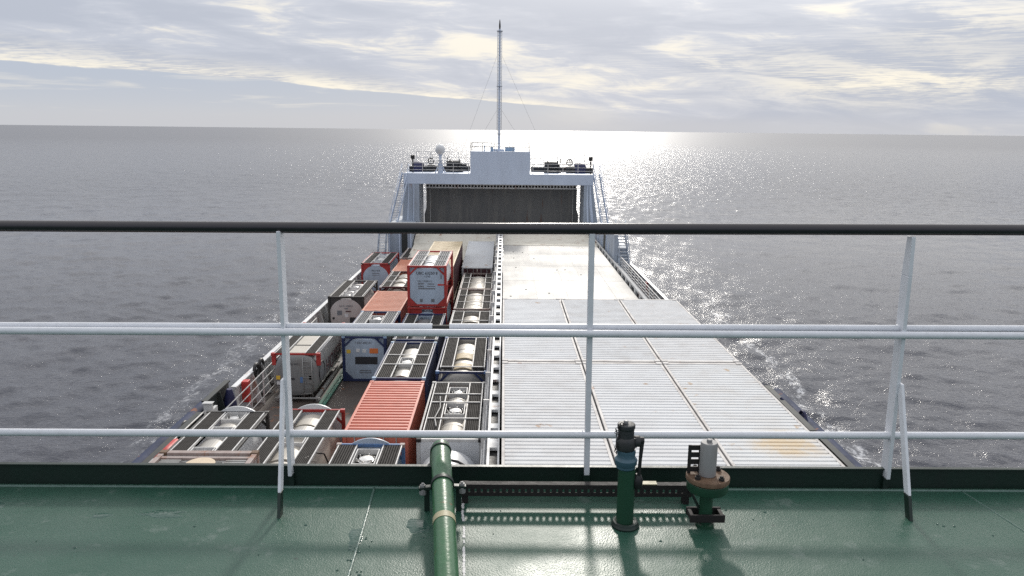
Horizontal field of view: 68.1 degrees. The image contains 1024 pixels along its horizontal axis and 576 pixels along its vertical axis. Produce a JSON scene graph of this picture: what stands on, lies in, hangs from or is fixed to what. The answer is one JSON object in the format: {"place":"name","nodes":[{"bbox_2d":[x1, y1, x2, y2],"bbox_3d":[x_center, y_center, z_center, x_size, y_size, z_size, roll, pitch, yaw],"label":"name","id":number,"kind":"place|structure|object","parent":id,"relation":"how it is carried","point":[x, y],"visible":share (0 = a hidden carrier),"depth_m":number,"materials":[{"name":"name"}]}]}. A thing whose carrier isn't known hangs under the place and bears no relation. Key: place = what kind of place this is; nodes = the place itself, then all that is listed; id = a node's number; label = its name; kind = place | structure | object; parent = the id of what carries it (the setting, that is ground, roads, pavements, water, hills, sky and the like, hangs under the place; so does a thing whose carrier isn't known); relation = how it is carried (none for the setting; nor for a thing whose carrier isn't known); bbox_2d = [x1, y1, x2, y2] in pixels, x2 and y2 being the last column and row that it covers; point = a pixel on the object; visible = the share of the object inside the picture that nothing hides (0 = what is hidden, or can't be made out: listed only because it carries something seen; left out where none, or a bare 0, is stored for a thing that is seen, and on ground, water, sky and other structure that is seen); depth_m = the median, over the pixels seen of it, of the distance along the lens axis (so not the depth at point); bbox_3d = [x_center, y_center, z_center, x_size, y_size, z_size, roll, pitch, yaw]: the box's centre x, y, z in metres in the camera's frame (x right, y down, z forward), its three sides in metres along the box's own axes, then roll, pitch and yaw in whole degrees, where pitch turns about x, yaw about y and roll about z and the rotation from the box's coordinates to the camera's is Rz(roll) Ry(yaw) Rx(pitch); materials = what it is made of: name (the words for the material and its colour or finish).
{"place":"outdoors","nodes":[
{"label":"outdoors","id":0,"kind":"place"},
{"bbox_2d":[407,234,598,262],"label":"bow ramp","id":1,"kind":"structure","parent":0,"point":[423,242],"depth_m":70.69,"materials":[{"name":"metal"}]},
{"bbox_2d":[402,151,596,222],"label":"bow gantry","id":2,"kind":"object","parent":1,"relation":"on","point":[502,167],"visible":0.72,"depth_m":75.38,"materials":[{"name":"metal"}]},
{"bbox_2d":[409,161,430,171],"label":"covered windlass","id":3,"kind":"object","parent":2,"relation":"on","point":[417,164],"visible":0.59,"depth_m":78.50,"materials":[{"name":"paint"}]},
{"bbox_2d":[427,158,434,171],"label":"hand wheel","id":4,"kind":"object","parent":2,"relation":"on","point":[432,169],"visible":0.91,"depth_m":78.84,"materials":[{"name":"paint"}]},
{"bbox_2d":[416,151,458,165],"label":"deck railing","id":5,"kind":"object","parent":2,"relation":"on","point":[444,157],"visible":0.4,"depth_m":83.31,"materials":[{"name":"metal"}]},
{"bbox_2d":[407,163,468,173],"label":"deck railing","id":6,"kind":"object","parent":2,"relation":"on","point":[422,166],"visible":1,"depth_m":75.29,"materials":[{"name":"metal"}]},
{"bbox_2d":[431,144,449,172],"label":"satellite dome","id":7,"kind":"structure","parent":2,"relation":"on","point":[440,149],"depth_m":75.44,"materials":[{"name":"white paint"}]},
{"bbox_2d":[435,166,469,170],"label":"breakwater","id":8,"kind":"object","parent":2,"relation":"on","point":[464,169],"visible":0.21,"depth_m":80.56,"materials":[{"name":"paint"}]},
{"bbox_2d":[446,157,466,171],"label":"mooring winch","id":9,"kind":"object","parent":2,"relation":"on","point":[450,163],"visible":0.9,"depth_m":78.63,"materials":[{"name":"paint"}]},
{"bbox_2d":[484,145,514,150],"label":"roof locker","id":10,"kind":"object","parent":2,"relation":"on","point":[507,148],"visible":0.8,"depth_m":76.24,"materials":[{"name":"blue paint"}]},
{"bbox_2d":[470,142,529,151],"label":"house top railing","id":11,"kind":"object","parent":2,"relation":"on","point":[482,146],"visible":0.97,"depth_m":74.84,"materials":[{"name":"metal"}]},
{"bbox_2d":[425,184,577,222],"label":"bow gate","id":12,"kind":"structure","parent":2,"relation":"attached to","point":[470,203],"depth_m":78.17,"materials":[{"name":"metal"}]},
{"bbox_2d":[461,20,547,158],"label":"mast","id":13,"kind":"object","parent":2,"relation":"on","point":[499,74],"visible":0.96,"depth_m":74.71,"materials":[{"name":"metal"}]},
{"bbox_2d":[531,167,565,171],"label":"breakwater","id":14,"kind":"object","parent":2,"relation":"on","point":[562,169],"visible":0.36,"depth_m":80.67,"materials":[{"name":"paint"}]},
{"bbox_2d":[544,159,560,172],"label":"mooring winch","id":15,"kind":"object","parent":2,"relation":"on","point":[549,164],"visible":0.85,"depth_m":78.76,"materials":[{"name":"paint"}]},
{"bbox_2d":[530,152,584,166],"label":"deck railing","id":16,"kind":"object","parent":2,"relation":"on","point":[546,158],"visible":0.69,"depth_m":83.47,"materials":[{"name":"metal"}]},
{"bbox_2d":[533,164,592,171],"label":"deck railing","id":17,"kind":"object","parent":2,"relation":"on","point":[566,164],"visible":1,"depth_m":75.39,"materials":[{"name":"metal"}]},
{"bbox_2d":[566,159,573,172],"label":"hand wheel","id":18,"kind":"object","parent":2,"relation":"on","point":[569,168],"visible":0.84,"depth_m":79.02,"materials":[{"name":"paint"}]},
{"bbox_2d":[572,163,592,172],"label":"covered windlass","id":19,"kind":"object","parent":2,"relation":"on","point":[576,168],"visible":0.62,"depth_m":78.63,"materials":[{"name":"paint"}]},
{"bbox_2d":[0,125,1023,467],"bbox_3d":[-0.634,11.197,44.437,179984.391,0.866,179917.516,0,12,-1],"label":"sea","id":20,"kind":"structure","parent":0,"point":[234,173],"depth_m":123.27,"materials":[{"name":"liquid"}]},
{"bbox_2d":[131,388,862,466],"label":"ship hull","id":21,"kind":"object","parent":20,"relation":"on","point":[157,443],"visible":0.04,"depth_m":30.65,"materials":[{"name":"blue paint"}]},
{"bbox_2d":[253,261,638,464],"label":"deck","id":22,"kind":"structure","parent":21,"relation":"on","point":[347,395],"depth_m":39.10,"materials":[{"name":"metal"}]},
{"bbox_2d":[153,439,177,458],"bbox_3d":[-12.802,6.913,28.177,0.340,2.030,2.694,0,12,-1],"label":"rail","id":23,"kind":"object","parent":22,"relation":"on","point":[170,444],"visible":0.13,"depth_m":28.23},
{"bbox_2d":[141,412,203,462],"bbox_3d":[-12.976,7.862,24.286,0.733,1.820,16.600,0,12,-1],"label":"bulwark","id":24,"kind":"object","parent":22,"relation":"on","point":[153,454],"visible":0.07,"depth_m":29.55,"materials":[{"name":"paint"}]},
{"bbox_2d":[174,410,205,438],"bbox_3d":[-12.954,6.939,28.333,0.060,1.974,7.940,0,12,-1],"label":"deck railing","id":25,"kind":"object","parent":22,"relation":"on","point":[204,411],"visible":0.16,"depth_m":31.05,"materials":[{"name":"metal"}]},
{"bbox_2d":[202,401,217,411],"bbox_3d":[-12.974,5.890,32.813,0.430,2.200,0.900,0,12,-1],"label":"bulwark post","id":26,"kind":"object","parent":22,"relation":"on","point":[207,405],"visible":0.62,"depth_m":32.26,"materials":[{"name":"metal"}]},
{"bbox_2d":[201,380,229,410],"bbox_3d":[-13.182,5.619,34.542,0.733,2.020,2.800,0,12,-1],"label":"bulwark","id":27,"kind":"object","parent":22,"relation":"on","point":[216,395],"visible":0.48,"depth_m":34.41,"materials":[{"name":"paint"}]},
{"bbox_2d":[168,406,269,450],"bbox_3d":[-10.913,6.668,27.642,2.446,2.790,6.224,0,12,-1],"label":"tank container","id":28,"kind":"object","parent":22,"relation":"on","point":[240,417],"visible":0.34,"depth_m":28.96,"materials":[{"name":"metal"}]},
{"bbox_2d":[223,388,236,407],"bbox_3d":[-13.002,5.570,35.172,0.725,1.964,0.762,4,12,15],"label":"covered bollard","id":29,"kind":"object","parent":22,"relation":"on","point":[229,397],"visible":0.44,"depth_m":34.79,"materials":[{"name":"fabric"}]},
{"bbox_2d":[241,379,250,403],"bbox_3d":[-12.905,5.302,36.982,0.420,1.650,0.400,0,12,-1],"label":"fire box","id":30,"kind":"object","parent":22,"relation":"on","point":[245,383],"visible":0.71,"depth_m":36.76,"materials":[{"name":"metal"}]},
{"bbox_2d":[225,318,316,408],"bbox_3d":[-12.505,4.648,39.914,0.060,1.744,18.540,0,12,-1],"label":"deck railing","id":31,"kind":"object","parent":22,"relation":"on","point":[251,391],"visible":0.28,"depth_m":37.40,"materials":[{"name":"metal"}]},
{"bbox_2d":[257,404,345,463],"bbox_3d":[-7.956,6.632,27.972,2.446,2.790,6.224,0,12,-1],"label":"tank container","id":32,"kind":"object","parent":22,"relation":"on","point":[314,417],"visible":0.3,"depth_m":28.62,"materials":[{"name":"metal"}]},
{"bbox_2d":[231,259,375,408],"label":"bulwark","id":33,"kind":"object","parent":22,"relation":"on","point":[320,313],"visible":0.22,"depth_m":40.47,"materials":[{"name":"white paint"}]},
{"bbox_2d":[252,362,259,377],"bbox_3d":[-13.087,4.193,38.741,0.180,0.780,0.780,0,12,-1],"label":"mooring ring","id":34,"kind":"object","parent":33,"relation":"hanging from","point":[256,371],"visible":0.97,"depth_m":38.59,"materials":[{"name":"black metal"}]},
{"bbox_2d":[258,358,264,372],"bbox_3d":[-13.095,4.030,39.524,0.180,0.780,0.780,0,12,-1],"label":"mooring ring","id":35,"kind":"object","parent":33,"relation":"hanging from","point":[260,360],"visible":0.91,"depth_m":39.37,"materials":[{"name":"black metal"}]},
{"bbox_2d":[271,322,344,401],"bbox_3d":[-10.936,3.907,41.357,2.446,2.639,6.314,0,12,-1],"label":"swap tank","id":36,"kind":"object","parent":22,"relation":"on","point":[314,360],"visible":0.76,"depth_m":38.52,"materials":[{"name":"metal"}]},
{"bbox_2d":[319,368,342,404],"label":"lashing rail","id":37,"kind":"object","parent":22,"relation":"on","point":[330,388],"visible":0.25,"depth_m":40.39,"materials":[{"name":"metal"}]},
{"bbox_2d":[322,374,342,405],"bbox_3d":[-9.461,5.499,39.868,0.200,0.160,16.000,0,12,-1],"label":"lashing rail","id":38,"kind":"object","parent":22,"relation":"on","point":[329,396],"visible":0.29,"depth_m":39.93,"materials":[{"name":"metal"}]},
{"bbox_2d":[328,280,377,322],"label":"tank container","id":39,"kind":"object","parent":22,"relation":"on","point":[349,304],"visible":0.83,"depth_m":51.38,"materials":[{"name":"metal"}]},
{"bbox_2d":[329,438,404,463],"bbox_3d":[-5.062,7.350,24.678,2.446,2.790,6.224,0,12,-1],"label":"tank container","id":40,"kind":"object","parent":22,"relation":"on","point":[370,451],"visible":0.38,"depth_m":26.77,"materials":[{"name":"metal"}]},
{"bbox_2d":[341,311,400,380],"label":"tank container","id":41,"kind":"object","parent":22,"relation":"on","point":[362,357],"visible":0.79,"depth_m":41.67,"materials":[{"name":"metal"}]},
{"bbox_2d":[361,252,398,292],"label":"tank container","id":42,"kind":"object","parent":22,"relation":"on","point":[380,268],"visible":0.82,"depth_m":64.12,"materials":[{"name":"metal"}]},
{"bbox_2d":[342,380,424,463],"bbox_3d":[-5.132,6.050,31.374,2.446,2.582,6.070,0,12,-1],"label":"box container","id":43,"kind":"object","parent":22,"relation":"on","point":[390,405],"visible":0.48,"depth_m":30.78,"materials":[{"name":"metal"}]},
{"bbox_2d":[346,437,363,442],"bbox_3d":[-5.643,6.676,28.443,1.069,2.380,0.086,0,12,-1],"label":"door","id":44,"kind":"structure","parent":43,"relation":"in","point":[349,439],"depth_m":28.22,"materials":[{"name":"orange paint"}]},
{"bbox_2d":[378,438,403,453],"bbox_3d":[-4.562,6.685,28.456,1.069,2.380,0.086,0,12,-1],"label":"door","id":45,"kind":"structure","parent":43,"relation":"in","point":[390,440],"depth_m":28.24,"materials":[{"name":"orange paint"}]},
{"bbox_2d":[361,291,407,322],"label":"box container","id":46,"kind":"object","parent":22,"relation":"on","point":[388,300],"visible":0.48,"depth_m":49.55,"materials":[{"name":"metal"}]},
{"bbox_2d":[379,271,406,290],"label":"tank container","id":47,"kind":"object","parent":22,"relation":"on","point":[391,282],"visible":0.27,"depth_m":56.28,"materials":[{"name":"grey metal"}]},
{"bbox_2d":[392,259,410,278],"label":"box container","id":48,"kind":"object","parent":22,"relation":"on","point":[402,264],"visible":0.2,"depth_m":62.57,"materials":[{"name":"metal"}]},
{"bbox_2d":[388,216,416,263],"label":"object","id":49,"kind":"object","parent":22,"relation":"on","point":[400,243],"visible":0.26,"depth_m":72.44,"materials":[{"name":"grey paint"}]},
{"bbox_2d":[377,220,386,257],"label":"ship stairs","id":50,"kind":"structure","parent":49,"relation":"attached to","point":[385,242],"depth_m":71.38,"materials":[{"name":"metal"}]},
{"bbox_2d":[389,164,408,221],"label":"ship stairs","id":51,"kind":"structure","parent":49,"relation":"on","point":[400,178],"depth_m":74.46,"materials":[{"name":"metal"}]},
{"bbox_2d":[372,341,436,420],"bbox_3d":[-5.198,4.726,37.688,2.446,2.615,6.068,0,12,-1],"label":"tank container","id":52,"kind":"object","parent":22,"relation":"on","point":[398,362],"visible":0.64,"depth_m":36.94,"materials":[{"name":"metal"}]},
{"bbox_2d":[399,248,411,260],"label":"tank container","id":53,"kind":"object","parent":22,"relation":"on","point":[405,254],"visible":0.2,"depth_m":68.10,"materials":[{"name":"metal"}]},
{"bbox_2d":[392,313,445,379],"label":"tank container","id":54,"kind":"object","parent":22,"relation":"on","point":[437,319],"visible":0.36,"depth_m":42.94,"materials":[{"name":"metal"}]},
{"bbox_2d":[408,288,452,324],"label":"tank container","id":55,"kind":"object","parent":22,"relation":"on","point":[448,310],"visible":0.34,"depth_m":47.35,"materials":[{"name":"metal"}]},
{"bbox_2d":[407,250,452,306],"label":"tank container","id":56,"kind":"object","parent":55,"relation":"on","point":[428,277],"visible":1,"depth_m":47.09,"materials":[{"name":"metal"}]},
{"bbox_2d":[416,438,480,464],"bbox_3d":[-2.268,7.384,25.146,2.446,2.592,6.068,0,12,-1],"label":"tank container","id":57,"kind":"object","parent":22,"relation":"on","point":[466,451],"visible":0.11,"depth_m":27.78,"materials":[{"name":"metal"}]},
{"bbox_2d":[429,459,465,464],"bbox_3d":[-2.011,6.182,25.982,1.907,0.446,0.753,2,12,9],"label":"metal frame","id":58,"kind":"object","parent":57,"relation":"on","point":[457,461],"visible":0.24,"depth_m":26.22,"materials":[{"name":"white metal"}]},
{"bbox_2d":[419,381,485,430],"bbox_3d":[-2.332,6.077,31.359,2.446,2.615,6.068,0,12,-1],"label":"tank container","id":59,"kind":"object","parent":22,"relation":"on","point":[461,408],"visible":0.41,"depth_m":31.20,"materials":[{"name":"metal"}]},
{"bbox_2d":[434,396,440,426],"bbox_3d":[-2.971,4.925,30.417,0.176,0.076,3.206,0,12,-1],"label":"cable","id":60,"kind":"object","parent":59,"relation":"attached to","point":[437,413],"visible":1,"depth_m":30.03,"materials":[{"name":"grey paint"}]},
{"bbox_2d":[449,275,461,322],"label":"box container","id":61,"kind":"object","parent":22,"relation":"on","point":[456,295],"visible":0.06,"depth_m":57.18,"materials":[{"name":"metal"}]},
{"bbox_2d":[428,241,462,301],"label":"box container","id":62,"kind":"object","parent":61,"relation":"on","point":[456,248],"visible":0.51,"depth_m":60.63,"materials":[{"name":"metal"}]},
{"bbox_2d":[435,337,488,404],"bbox_3d":[-2.409,4.545,38.701,2.446,2.615,6.068,0,12,-1],"label":"tank container","id":63,"kind":"object","parent":22,"relation":"on","point":[464,363],"visible":0.48,"depth_m":37.45,"materials":[{"name":"metal"}]},
{"bbox_2d":[449,310,490,356],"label":"tank container","id":64,"kind":"object","parent":22,"relation":"on","point":[482,318],"visible":0.27,"depth_m":45.59,"materials":[{"name":"metal"}]},
{"bbox_2d":[453,289,492,323],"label":"tank container","id":65,"kind":"object","parent":22,"relation":"on","point":[473,302],"visible":0.37,"depth_m":50.42,"materials":[{"name":"metal"}]},
{"bbox_2d":[459,273,492,294],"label":"tank container","id":66,"kind":"object","parent":22,"relation":"on","point":[468,281],"visible":0.36,"depth_m":56.73,"materials":[{"name":"metal"}]},
{"bbox_2d":[462,241,493,283],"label":"box container","id":67,"kind":"object","parent":22,"relation":"on","point":[479,257],"visible":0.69,"depth_m":63.85,"materials":[{"name":"metal"}]},
{"bbox_2d":[464,269,476,276],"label":"door","id":68,"kind":"structure","parent":67,"relation":"in","point":[465,270],"depth_m":60.18,"materials":[{"name":"grey paint"}]},
{"bbox_2d":[477,269,490,276],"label":"door","id":69,"kind":"structure","parent":67,"relation":"in","point":[478,270],"depth_m":60.20,"materials":[{"name":"grey paint"}]},
{"bbox_2d":[480,234,502,464],"bbox_3d":[-0.881,2.505,42.796,0.560,4.990,60.780,0,12,-1],"label":"centreline bulkhead","id":70,"kind":"object","parent":22,"relation":"on","point":[490,451],"visible":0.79,"depth_m":28.23,"materials":[{"name":"grey paint"}]},
{"bbox_2d":[587,222,627,277],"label":"side house","id":71,"kind":"structure","parent":22,"relation":"on","point":[609,244],"depth_m":60.02,"materials":[{"name":"grey paint"}]},
{"bbox_2d":[593,164,608,222],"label":"ship stairs","id":72,"kind":"structure","parent":71,"relation":"on","point":[597,196],"depth_m":74.81,"materials":[{"name":"metal"}]},
{"bbox_2d":[615,219,629,268],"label":"ship stairs","id":73,"kind":"structure","parent":71,"relation":"on","point":[626,249],"depth_m":57.62,"materials":[{"name":"metal"}]},
{"bbox_2d":[627,262,668,299],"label":"bulwark","id":74,"kind":"object","parent":22,"relation":"on","point":[657,291],"visible":0.18,"depth_m":62.65,"materials":[{"name":"white paint"}]},
{"bbox_2d":[764,385,815,430],"bbox_3d":[11.615,6.157,32.767,0.733,2.220,5.400,0,12,-1],"label":"bulwark","id":75,"kind":"object","parent":22,"relation":"on","point":[798,416],"visible":0.23,"depth_m":32.14,"materials":[{"name":"paint"}]},
{"bbox_2d":[780,397,806,419],"bbox_3d":[12.200,5.624,32.586,0.495,1.259,2.101,-1,12,-9],"label":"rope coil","id":76,"kind":"object","parent":75,"relation":"hanging from","point":[804,414],"visible":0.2,"depth_m":31.87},
{"bbox_2d":[818,439,854,466],"bbox_3d":[11.726,8.358,22.093,0.733,2.270,15.600,0,12,-1],"label":"bulwark","id":77,"kind":"object","parent":22,"relation":"on","point":[836,452],"visible":0.06,"depth_m":27.74,"materials":[{"name":"paint"}]},
{"bbox_2d":[0,0,1023,135],"label":"sky","id":78,"kind":"structure","parent":0,"point":[897,67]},
{"bbox_2d":[501,245,637,454],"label":"hatch deck","id":79,"kind":"structure","parent":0,"point":[543,265],"depth_m":51.99,"materials":[{"name":"metal"}]},
{"bbox_2d":[502,298,580,361],"bbox_3d":[0.858,2.644,28.152,2.446,2.672,8.910,0,12,-1],"label":"hatch cover","id":80,"kind":"object","parent":79,"relation":"on","point":[536,349],"visible":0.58,"depth_m":25.99,"materials":[{"name":"metal"}]},
{"bbox_2d":[501,361,614,464],"bbox_3d":[0.950,4.499,19.259,2.446,2.672,9.060,0,12,-1],"label":"hatch cover","id":81,"kind":"object","parent":79,"relation":"on","point":[543,396],"visible":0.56,"depth_m":19.16,"materials":[{"name":"metal"}]},
{"bbox_2d":[516,247,616,298],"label":"deck seam","id":82,"kind":"object","parent":79,"relation":"on","point":[560,276],"visible":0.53,"depth_m":50.84,"materials":[{"name":"paint"}]},
{"bbox_2d":[561,298,659,365],"bbox_3d":[3.344,2.661,28.202,2.446,2.672,8.910,0,12,-1],"label":"hatch cover","id":83,"kind":"object","parent":79,"relation":"on","point":[621,350],"visible":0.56,"depth_m":26.02,"materials":[{"name":"metal"}]},
{"bbox_2d":[582,362,729,465],"bbox_3d":[3.437,4.516,19.309,2.446,2.672,9.060,0,12,-1],"label":"hatch cover","id":84,"kind":"object","parent":79,"relation":"on","point":[646,396],"visible":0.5,"depth_m":19.73,"materials":[{"name":"metal"}]},
{"bbox_2d":[619,299,739,362],"bbox_3d":[5.831,2.678,28.252,2.446,2.672,8.910,0,12,-1],"label":"hatch cover","id":85,"kind":"object","parent":79,"relation":"on","point":[677,350],"visible":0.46,"depth_m":26.05,"materials":[{"name":"metal"}]},
{"bbox_2d":[662,362,845,466],"bbox_3d":[5.923,4.532,19.359,2.446,2.672,9.060,0,12,-1],"label":"hatch cover","id":86,"kind":"object","parent":79,"relation":"on","point":[737,396],"visible":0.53,"depth_m":19.24,"materials":[{"name":"metal"}]},
{"bbox_3d":[-0.038,8.307,-2.630,25.200,12.190,14.460,0,12,-1],"label":"accommodation block","id":87,"kind":"object","parent":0,"visible":0},
{"bbox_2d":[0,484,1023,575],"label":"deck","id":88,"kind":"structure","parent":87,"relation":"on","point":[235,531],"depth_m":2.81,"materials":[{"name":"green paint"}]},
{"bbox_2d":[90,513,112,517],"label":"puddle","id":89,"kind":"object","parent":88,"relation":"on","point":[101,515],"visible":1,"depth_m":2.92,"materials":[{"name":"teal"}]},
{"bbox_2d":[138,510,186,517],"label":"puddle","id":90,"kind":"object","parent":88,"relation":"on","point":[163,514],"visible":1,"depth_m":2.93,"materials":[{"name":"teal"}]},
{"bbox_2d":[348,528,362,550],"bbox_3d":[-0.571,0.919,2.765,0.054,0.002,0.164,-2,12,-11],"label":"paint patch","id":91,"kind":"object","parent":88,"relation":"on","point":[354,534],"visible":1,"depth_m":2.77,"materials":[{"name":"paint"}]},
{"bbox_2d":[406,519,430,532],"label":"puddle","id":92,"kind":"object","parent":88,"relation":"on","point":[417,526],"visible":1,"depth_m":2.86,"materials":[{"name":"teal"}]},
{"bbox_2d":[419,439,465,575],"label":"drain pipe","id":93,"kind":"object","parent":88,"relation":"on","point":[442,486],"visible":0.98,"depth_m":2.79,"materials":[{"name":"metal"}]},
{"bbox_2d":[461,503,465,575],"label":"sealant strip","id":94,"kind":"object","parent":88,"relation":"on","point":[463,548],"visible":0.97,"depth_m":2.75,"materials":[{"name":"white paint"}]},
{"bbox_2d":[0,220,1023,520],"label":"guard rail","id":95,"kind":"object","parent":88,"relation":"on","point":[900,332],"visible":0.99,"depth_m":3.02,"materials":[{"name":"metal"}]},
{"bbox_2d":[0,462,1023,488],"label":"deck coaming","id":96,"kind":"object","parent":88,"relation":"attached to","point":[419,474],"visible":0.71,"depth_m":3.18,"materials":[{"name":"green paint"}]},
{"bbox_2d":[0,484,1023,575],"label":"weld seam","id":97,"kind":"object","parent":88,"relation":"on","point":[413,487],"visible":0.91,"depth_m":3.16,"materials":[{"name":"paint"}]},
{"bbox_2d":[36,497,993,575],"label":"water drops","id":98,"kind":"object","parent":88,"relation":"on","point":[74,547],"visible":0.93,"depth_m":2.75,"materials":[{"name":"teal"}]},
{"bbox_2d":[460,481,690,504],"bbox_3d":[0.256,0.824,3.055,0.930,0.091,0.040,0,12,-1],"label":"cable tray","id":99,"kind":"object","parent":88,"relation":"on","point":[683,493],"visible":0.86,"depth_m":3.03,"materials":[{"name":"metal"}]},
{"bbox_2d":[611,420,644,531],"bbox_3d":[0.433,0.698,2.844,0.116,0.426,0.106,0,12,-1],"label":"valve post","id":100,"kind":"object","parent":88,"relation":"on","point":[628,442],"visible":1,"depth_m":2.82,"materials":[{"name":"metal"}]},
{"bbox_2d":[686,438,729,529],"bbox_3d":[0.737,0.736,2.857,0.162,0.353,0.162,0,12,-1],"label":"flanged vent","id":101,"kind":"object","parent":88,"relation":"on","point":[707,479],"visible":1,"depth_m":2.83,"materials":[{"name":"metal"}]},
{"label":"box container","id":102,"kind":"object","parent":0,"visible":0},
{"bbox_2d":[149,450,259,462],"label":"container","id":103,"kind":"object","parent":102,"relation":"on","point":[186,456],"visible":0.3,"depth_m":18.76,"materials":[{"name":"metal"}]},
{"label":"hatch side wall","id":104,"kind":"object","parent":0,"visible":0},
{"bbox_2d":[595,239,647,298],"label":"hatch coaming","id":105,"kind":"object","parent":104,"relation":"on","point":[619,269],"visible":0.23,"depth_m":51.71,"materials":[{"name":"metal"}]},
{"bbox_2d":[620,256,659,298],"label":"deck railing","id":106,"kind":"object","parent":105,"relation":"on","point":[631,275],"visible":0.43,"depth_m":49.59,"materials":[{"name":"metal"}]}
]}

